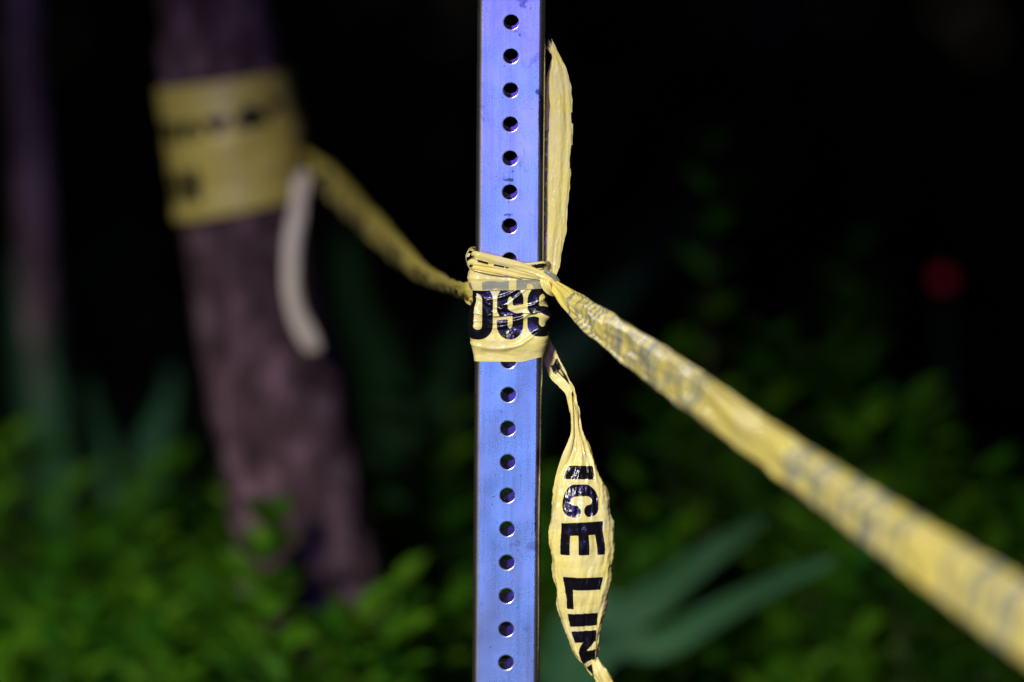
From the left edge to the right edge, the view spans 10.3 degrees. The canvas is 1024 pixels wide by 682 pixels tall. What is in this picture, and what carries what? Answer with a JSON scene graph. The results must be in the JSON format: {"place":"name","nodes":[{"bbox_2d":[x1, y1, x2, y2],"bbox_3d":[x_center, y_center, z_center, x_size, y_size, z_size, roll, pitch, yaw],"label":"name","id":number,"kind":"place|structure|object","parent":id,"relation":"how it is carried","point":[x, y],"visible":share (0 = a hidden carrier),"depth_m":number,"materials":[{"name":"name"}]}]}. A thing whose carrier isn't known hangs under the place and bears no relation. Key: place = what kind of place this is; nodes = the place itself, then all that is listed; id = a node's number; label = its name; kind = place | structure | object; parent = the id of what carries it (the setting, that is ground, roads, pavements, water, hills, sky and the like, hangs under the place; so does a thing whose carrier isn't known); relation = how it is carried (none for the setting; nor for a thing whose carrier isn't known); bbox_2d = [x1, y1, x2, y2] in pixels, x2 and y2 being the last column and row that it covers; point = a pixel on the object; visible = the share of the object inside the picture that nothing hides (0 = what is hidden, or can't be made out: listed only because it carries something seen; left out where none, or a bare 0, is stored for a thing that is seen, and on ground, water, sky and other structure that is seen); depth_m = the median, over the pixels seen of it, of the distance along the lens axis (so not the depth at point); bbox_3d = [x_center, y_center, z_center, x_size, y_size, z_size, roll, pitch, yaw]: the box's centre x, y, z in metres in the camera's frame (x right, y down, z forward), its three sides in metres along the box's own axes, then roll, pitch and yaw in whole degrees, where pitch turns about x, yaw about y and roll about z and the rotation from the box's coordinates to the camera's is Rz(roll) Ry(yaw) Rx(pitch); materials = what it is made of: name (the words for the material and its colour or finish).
{"place":"outdoors","nodes":[
{"label":"outdoors","id":0,"kind":"place"},
{"bbox_2d":[0,0,1023,657],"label":"ground","id":1,"kind":"structure","parent":0,"point":[980,422],"depth_m":12.53,"materials":[{"name":"green plant"}]},
{"bbox_2d":[6,0,70,572],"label":"slim tree","id":2,"kind":"object","parent":1,"relation":"on","point":[36,258],"visible":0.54,"depth_m":6.86,"materials":[{"name":"brown bark"}]},
{"bbox_2d":[11,243,69,584],"bbox_3d":[-0.553,0.354,6.707,0.071,0.940,0.036,0,6,0],"label":"strap leaf plant","id":3,"kind":"object","parent":1,"relation":"on","point":[50,424],"visible":0.49,"depth_m":6.67,"materials":[{"name":"green plant"}]},
{"bbox_2d":[0,418,200,681],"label":"leafy shrub","id":4,"kind":"object","parent":1,"relation":"on","point":[16,538],"visible":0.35,"depth_m":6.02,"materials":[{"name":"green plant"}]},
{"bbox_2d":[0,518,234,681],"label":"leafy shrub","id":5,"kind":"object","parent":1,"relation":"on","point":[80,660],"visible":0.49,"depth_m":5.76,"materials":[{"name":"green plant"}]},
{"bbox_2d":[86,361,177,608],"bbox_3d":[-0.441,0.420,6.699,0.088,0.811,0.133,-2,7,-17],"label":"strap leaf plant","id":6,"kind":"object","parent":1,"relation":"on","point":[155,438],"visible":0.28,"depth_m":6.62,"materials":[{"name":"green plant"}]},
{"bbox_2d":[44,440,234,642],"bbox_3d":[-0.404,0.495,6.246,0.350,0.781,0.363,0,6,0],"label":"leafy shrub","id":7,"kind":"object","parent":1,"relation":"on","point":[184,508],"visible":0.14,"depth_m":6.21,"materials":[{"name":"green plant"}]},
{"bbox_2d":[81,464,246,681],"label":"leafy shrub","id":8,"kind":"object","parent":1,"relation":"on","point":[160,630],"visible":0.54,"depth_m":5.66,"materials":[{"name":"green plant"}]},
{"bbox_2d":[156,0,413,681],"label":"leaning tree","id":9,"kind":"object","parent":1,"relation":"on","point":[279,418],"visible":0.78,"depth_m":5.44,"materials":[{"name":"brown bark"}]},
{"bbox_2d":[155,67,472,352],"bbox_3d":[-0.122,-0.067,4.924,0.153,0.268,1.292,-2,7,-14],"label":"barrier tape","id":10,"kind":"object","parent":9,"relation":"attached to","point":[232,146],"visible":0.98,"depth_m":5.41,"materials":[{"name":"yellow plastic"}]},
{"bbox_2d":[197,495,389,681],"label":"leafy shrub","id":11,"kind":"object","parent":1,"relation":"on","point":[270,597],"visible":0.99,"depth_m":5.34,"materials":[{"name":"green plant"}]},
{"bbox_2d":[241,579,434,681],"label":"leafy shrub","id":12,"kind":"object","parent":1,"relation":"on","point":[393,631],"visible":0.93,"depth_m":5.33,"materials":[{"name":"green plant"}]},
{"bbox_2d":[363,554,472,681],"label":"leafy shrub","id":13,"kind":"object","parent":1,"relation":"on","point":[435,629],"visible":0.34,"depth_m":5.53,"materials":[{"name":"green plant"}]},
{"bbox_2d":[362,364,553,680],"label":"leafy shrub","id":14,"kind":"object","parent":1,"relation":"on","point":[429,523],"visible":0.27,"depth_m":5.79,"materials":[{"name":"green plant"}]},
{"bbox_2d":[337,226,653,526],"bbox_3d":[-0.049,0.330,7.011,0.410,0.925,0.191,2,7,21],"label":"strap leaf plant","id":15,"kind":"object","parent":1,"relation":"on","point":[367,333],"visible":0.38,"depth_m":7.10,"materials":[{"name":"green plant"}]},
{"bbox_2d":[472,0,545,681],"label":"sign post","id":16,"kind":"object","parent":1,"relation":"on","point":[495,574],"visible":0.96,"depth_m":4.27,"materials":[{"name":"metal"}]},
{"bbox_2d":[466,40,1023,681],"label":"barrier tape","id":17,"kind":"object","parent":16,"relation":"attached to","point":[510,316],"visible":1,"depth_m":4.21,"materials":[{"name":"yellow plastic"}]},
{"bbox_2d":[0,0,1023,479],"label":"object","id":18,"kind":"object","parent":1,"relation":"on","point":[784,96],"visible":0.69,"depth_m":12.68,"materials":[{"name":"black plant"}]},
{"bbox_2d":[415,466,662,681],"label":"leafy shrub","id":19,"kind":"object","parent":1,"relation":"on","point":[547,620],"visible":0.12,"depth_m":5.78,"materials":[{"name":"green plant"}]},
{"bbox_2d":[540,429,744,681],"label":"leafy shrub","id":20,"kind":"object","parent":1,"relation":"on","point":[659,544],"visible":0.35,"depth_m":5.75,"materials":[{"name":"green plant"}]},
{"bbox_2d":[540,513,840,681],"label":"strap leaf plant","id":21,"kind":"object","parent":1,"relation":"on","point":[629,616],"visible":0.89,"depth_m":5.62,"materials":[{"name":"green plant"}]},
{"bbox_2d":[626,130,773,681],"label":"leafy shrub","id":22,"kind":"object","parent":1,"relation":"on","point":[679,342],"visible":0.38,"depth_m":5.90,"materials":[{"name":"green plant"}]},
{"bbox_2d":[692,596,823,681],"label":"leafy shrub","id":23,"kind":"object","parent":1,"relation":"on","point":[727,638],"visible":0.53,"depth_m":5.81,"materials":[{"name":"green plant"}]},
{"bbox_2d":[698,319,821,674],"bbox_3d":[0.284,0.446,5.952,0.193,0.943,0.187,0,6,0],"label":"leafy shrub","id":24,"kind":"object","parent":1,"relation":"on","point":[748,564],"visible":0.49,"depth_m":5.91,"materials":[{"name":"green plant"}]},
{"bbox_2d":[772,225,954,648],"bbox_3d":[0.374,0.382,6.225,0.209,1.010,0.209,2,7,17],"label":"leafy shrub","id":25,"kind":"object","parent":1,"relation":"on","point":[837,390],"visible":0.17,"depth_m":6.21,"materials":[{"name":"green plant"}]},
{"bbox_2d":[751,374,986,681],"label":"leafy shrub","id":26,"kind":"object","parent":1,"relation":"on","point":[787,622],"visible":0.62,"depth_m":5.69,"materials":[{"name":"green plant"}]},
{"bbox_2d":[801,450,1023,681],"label":"leafy shrub","id":27,"kind":"object","parent":1,"relation":"on","point":[960,517],"visible":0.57,"depth_m":5.65,"materials":[{"name":"green plant"}]},
{"bbox_2d":[931,268,956,503],"bbox_3d":[0.522,0.373,6.700,0.070,0.924,0.018,-3,7,-24],"label":"red blossom","id":28,"kind":"object","parent":1,"relation":"on","point":[942,279],"visible":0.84,"depth_m":6.65,"materials":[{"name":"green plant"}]},
{"bbox_2d":[888,444,1023,681],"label":"leafy shrub","id":29,"kind":"object","parent":1,"relation":"on","point":[987,495],"visible":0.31,"depth_m":5.71,"materials":[{"name":"green plant"}]}
]}

